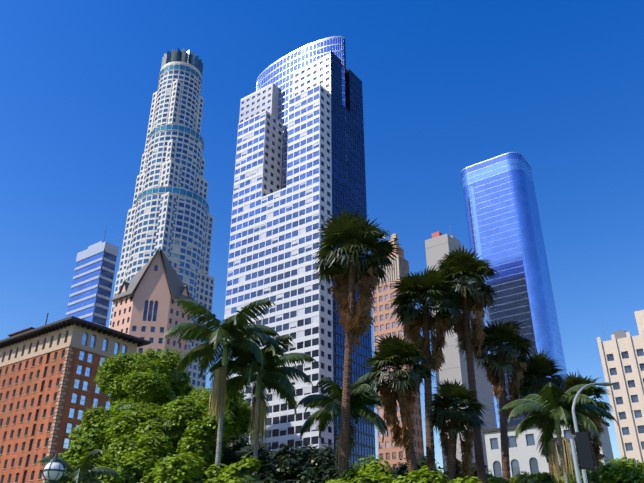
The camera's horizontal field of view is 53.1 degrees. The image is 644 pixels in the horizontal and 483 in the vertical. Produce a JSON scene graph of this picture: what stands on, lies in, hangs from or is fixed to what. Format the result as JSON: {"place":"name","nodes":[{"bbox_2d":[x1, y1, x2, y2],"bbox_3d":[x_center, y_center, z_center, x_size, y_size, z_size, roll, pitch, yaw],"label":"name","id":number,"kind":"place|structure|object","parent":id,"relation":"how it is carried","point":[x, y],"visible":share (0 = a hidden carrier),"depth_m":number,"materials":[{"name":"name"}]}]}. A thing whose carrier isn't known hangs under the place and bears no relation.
{"place":"outdoors","nodes":[
{"label":"outdoors","id":0,"kind":"place"},
{"bbox_2d":[0,313,150,482],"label":"brick building","id":1,"kind":"structure","parent":0,"point":[50,393],"depth_m":138.97,"materials":[{"name":"brick"}]},
{"bbox_2d":[111,249,193,398],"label":"building","id":2,"kind":"structure","parent":0,"point":[149,294],"depth_m":204.44,"materials":[{"name":"concrete"}]},
{"bbox_2d":[108,48,214,399],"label":"skyscraper","id":3,"kind":"structure","parent":0,"point":[170,216],"depth_m":371.94,"materials":[{"name":"concrete"}]},
{"bbox_2d":[221,36,375,469],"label":"skyscraper","id":4,"kind":"structure","parent":0,"point":[300,166],"depth_m":251.91,"materials":[{"name":"stone"}]},
{"bbox_2d":[0,0,643,473],"label":"sky","id":5,"kind":"structure","parent":0,"point":[449,87],"materials":[{"name":"blue"}]},
{"bbox_2d":[425,225,495,472],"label":"grey slab tower","id":6,"kind":"structure","parent":0,"point":[438,244],"depth_m":217.09,"materials":[{"name":"concrete"}]},
{"bbox_2d":[482,419,613,477],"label":"white block","id":7,"kind":"structure","parent":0,"point":[525,455],"depth_m":113.33,"materials":[{"name":"paint"}]},
{"bbox_2d":[597,310,643,464],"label":"building","id":8,"kind":"structure","parent":0,"point":[622,355],"depth_m":161.15,"materials":[{"name":"concrete"}]},
{"bbox_3d":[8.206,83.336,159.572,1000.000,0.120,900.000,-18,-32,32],"label":"streets","id":9,"kind":"structure","parent":0,"visible":0},
{"bbox_2d":[42,452,64,482],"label":"globe lamp","id":10,"kind":"object","parent":9,"relation":"on","point":[53,471],"visible":1,"depth_m":18.04,"materials":[{"name":"grey glass"}]},
{"bbox_2d":[36,449,120,482],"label":"young palm","id":11,"kind":"object","parent":9,"relation":"on","point":[85,470],"visible":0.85,"depth_m":20.94,"materials":[{"name":"green plant"}]},
{"bbox_2d":[58,430,174,482],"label":"tree","id":12,"kind":"object","parent":9,"relation":"on","point":[155,443],"visible":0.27,"depth_m":40.35,"materials":[{"name":"green plant"}]},
{"bbox_2d":[68,398,168,453],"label":"tree","id":13,"kind":"object","parent":9,"relation":"on","point":[93,428],"visible":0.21,"depth_m":55.58,"materials":[{"name":"green plant"}]},
{"bbox_2d":[93,347,194,411],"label":"tree","id":14,"kind":"object","parent":9,"relation":"on","point":[149,376],"visible":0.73,"depth_m":67.62,"materials":[{"name":"green plant"}]},
{"bbox_2d":[90,448,226,482],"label":"bush","id":15,"kind":"object","parent":9,"relation":"on","point":[142,466],"visible":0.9,"depth_m":36.70,"materials":[{"name":"green plant"}]},
{"bbox_2d":[105,395,233,480],"bbox_3d":[-12.496,20.158,51.298,10.268,14.430,10.794,3,-27,-7],"label":"tree","id":16,"kind":"object","parent":9,"relation":"on","point":[184,430],"visible":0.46,"depth_m":50.85,"materials":[{"name":"green plant"}]},
{"bbox_2d":[160,386,253,442],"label":"tree","id":17,"kind":"object","parent":9,"relation":"on","point":[237,408],"visible":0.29,"depth_m":62.02,"materials":[{"name":"green plant"}]},
{"bbox_2d":[162,299,281,465],"bbox_3d":[-6.127,12.373,39.373,7.332,17.441,8.310,-2,-27,3],"label":"king palm","id":18,"kind":"object","parent":9,"relation":"on","point":[234,329],"visible":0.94,"depth_m":41.38,"materials":[{"name":"green plant"}]},
{"bbox_2d":[206,456,262,482],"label":"bush","id":19,"kind":"object","parent":9,"relation":"on","point":[243,469],"visible":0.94,"depth_m":35.58,"materials":[{"name":"green plant"}]},
{"bbox_2d":[203,433,277,479],"bbox_3d":[-6.982,23.550,56.414,8.432,13.038,9.182,-5,-27,10],"label":"bush","id":20,"kind":"object","parent":9,"relation":"on","point":[237,449],"visible":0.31,"depth_m":56.62,"materials":[{"name":"green plant"}]},
{"bbox_2d":[236,476,283,482],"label":"bush","id":21,"kind":"object","parent":9,"relation":"on","point":[266,480],"visible":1,"depth_m":33.07,"materials":[{"name":"green plant"}]},
{"bbox_2d":[207,335,318,474],"bbox_3d":[-4.316,14.132,41.007,7.467,15.789,7.242,-18,-32,32],"label":"king palm","id":22,"kind":"object","parent":9,"relation":"on","point":[246,365],"visible":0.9,"depth_m":42.93,"materials":[{"name":"green plant"}]},
{"bbox_2d":[257,442,337,482],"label":"bush","id":23,"kind":"object","parent":9,"relation":"on","point":[291,466],"visible":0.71,"depth_m":55.30,"materials":[{"name":"green plant"}]},
{"bbox_2d":[296,373,387,475],"bbox_3d":[1.487,15.933,42.607,7.125,14.032,6.839,-18,-32,32],"label":"king palm","id":24,"kind":"object","parent":9,"relation":"on","point":[360,396],"visible":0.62,"depth_m":44.48,"materials":[{"name":"green plant"}]},
{"bbox_2d":[306,453,392,482],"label":"bush","id":25,"kind":"object","parent":9,"relation":"on","point":[316,460],"visible":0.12,"depth_m":54.07,"materials":[{"name":"green plant"}]},
{"bbox_2d":[310,205,402,478],"bbox_3d":[2.377,9.165,41.615,6.874,25.205,6.752,-18,-32,32],"label":"fan palm","id":26,"kind":"object","parent":9,"relation":"on","point":[347,234],"visible":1,"depth_m":44.44,"materials":[{"name":"green plant"}]},
{"bbox_2d":[325,455,395,482],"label":"bush","id":27,"kind":"object","parent":9,"relation":"on","point":[373,467],"visible":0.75,"depth_m":38.06,"materials":[{"name":"green plant"}]},
{"bbox_2d":[358,478,381,482],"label":"bush","id":28,"kind":"object","parent":9,"relation":"on","point":[365,480],"visible":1,"depth_m":27.17,"materials":[{"name":"green plant"}]},
{"bbox_2d":[372,233,423,472],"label":"high-rise building","id":29,"kind":"structure","parent":9,"relation":"on","point":[384,325],"depth_m":219.53,"materials":[{"name":"concrete"}]},
{"bbox_2d":[363,333,438,474],"bbox_3d":[4.603,12.510,37.062,4.424,15.119,4.614,-18,-32,32],"label":"fan palm","id":30,"kind":"object","parent":9,"relation":"on","point":[395,352],"visible":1,"depth_m":38.63,"materials":[{"name":"green plant"}]},
{"bbox_2d":[364,465,449,482],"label":"bush","id":31,"kind":"object","parent":9,"relation":"on","point":[436,477],"visible":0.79,"depth_m":31.81,"materials":[{"name":"green plant"}]},
{"bbox_2d":[388,455,461,482],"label":"bush","id":32,"kind":"object","parent":9,"relation":"on","point":[402,470],"visible":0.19,"depth_m":48.17,"materials":[{"name":"green plant"}]},
{"bbox_2d":[388,265,464,471],"bbox_3d":[7.889,12.254,45.147,6.215,22.907,5.762,-18,-32,32],"label":"fan palm","id":33,"kind":"object","parent":9,"relation":"on","point":[426,289],"visible":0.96,"depth_m":47.74,"materials":[{"name":"green plant"}]},
{"bbox_2d":[393,471,480,482],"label":"bush","id":34,"kind":"object","parent":9,"relation":"on","point":[411,478],"visible":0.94,"depth_m":30.77,"materials":[{"name":"green plant"}]},
{"bbox_2d":[424,377,488,482],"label":"fan palm","id":35,"kind":"object","parent":9,"relation":"on","point":[455,394],"visible":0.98,"depth_m":40.15,"materials":[{"name":"green plant"}]},
{"bbox_2d":[432,245,502,482],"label":"fan palm","id":36,"kind":"object","parent":9,"relation":"on","point":[459,265],"visible":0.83,"depth_m":49.78,"materials":[{"name":"green plant"}]},
{"bbox_2d":[443,459,496,482],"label":"bush","id":37,"kind":"object","parent":9,"relation":"on","point":[488,475],"visible":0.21,"depth_m":46.56,"materials":[{"name":"green plant"}]},
{"bbox_2d":[472,319,535,481],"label":"fan palm","id":38,"kind":"object","parent":9,"relation":"on","point":[501,361],"visible":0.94,"depth_m":50.88,"materials":[{"name":"green plant"}]},
{"bbox_2d":[521,475,543,482],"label":"bush","id":39,"kind":"object","parent":9,"relation":"on","point":[531,479],"visible":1,"depth_m":30.15,"materials":[{"name":"green plant"}]},
{"bbox_2d":[506,349,567,473],"bbox_3d":[17.957,17.517,50.538,5.136,18.431,5.010,2,-27,-4],"label":"fan palm","id":40,"kind":"object","parent":9,"relation":"on","point":[541,367],"visible":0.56,"depth_m":52.81,"materials":[{"name":"green plant"}]},
{"bbox_2d":[487,459,594,482],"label":"bush","id":41,"kind":"object","parent":9,"relation":"on","point":[545,477],"visible":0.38,"depth_m":44.57,"materials":[{"name":"green plant"}]},
{"bbox_2d":[499,382,617,482],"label":"king palm","id":42,"kind":"object","parent":9,"relation":"on","point":[543,407],"visible":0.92,"depth_m":38.60,"materials":[{"name":"green plant"}]},
{"bbox_2d":[570,432,593,482],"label":"sign","id":43,"kind":"object","parent":9,"relation":"on","point":[582,449],"visible":1,"depth_m":20.84,"materials":[{"name":"black metal"}]},
{"bbox_2d":[558,372,613,471],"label":"fan palm","id":44,"kind":"object","parent":9,"relation":"on","point":[572,380],"visible":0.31,"depth_m":54.51,"materials":[{"name":"green plant"}]},
{"bbox_2d":[572,382,613,482],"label":"cobra street lamp","id":45,"kind":"object","parent":9,"relation":"on","point":[584,475],"visible":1,"depth_m":27.90,"materials":[{"name":"silver metal"}]},
{"bbox_2d":[551,457,643,482],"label":"bush","id":46,"kind":"object","parent":9,"relation":"on","point":[620,470],"visible":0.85,"depth_m":39.90,"materials":[{"name":"green plant"}]},
{"label":"ground","id":47,"kind":"structure","parent":0,"visible":0},
{"bbox_2d":[66,231,118,326],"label":"striped office block","id":48,"kind":"structure","parent":47,"relation":"on","point":[91,290],"depth_m":256.81,"materials":[{"name":"blue glass"}]},
{"bbox_2d":[461,152,566,427],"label":"skyscraper","id":49,"kind":"structure","parent":47,"relation":"on","point":[505,235],"depth_m":366.95,"materials":[{"name":"blue glass"}]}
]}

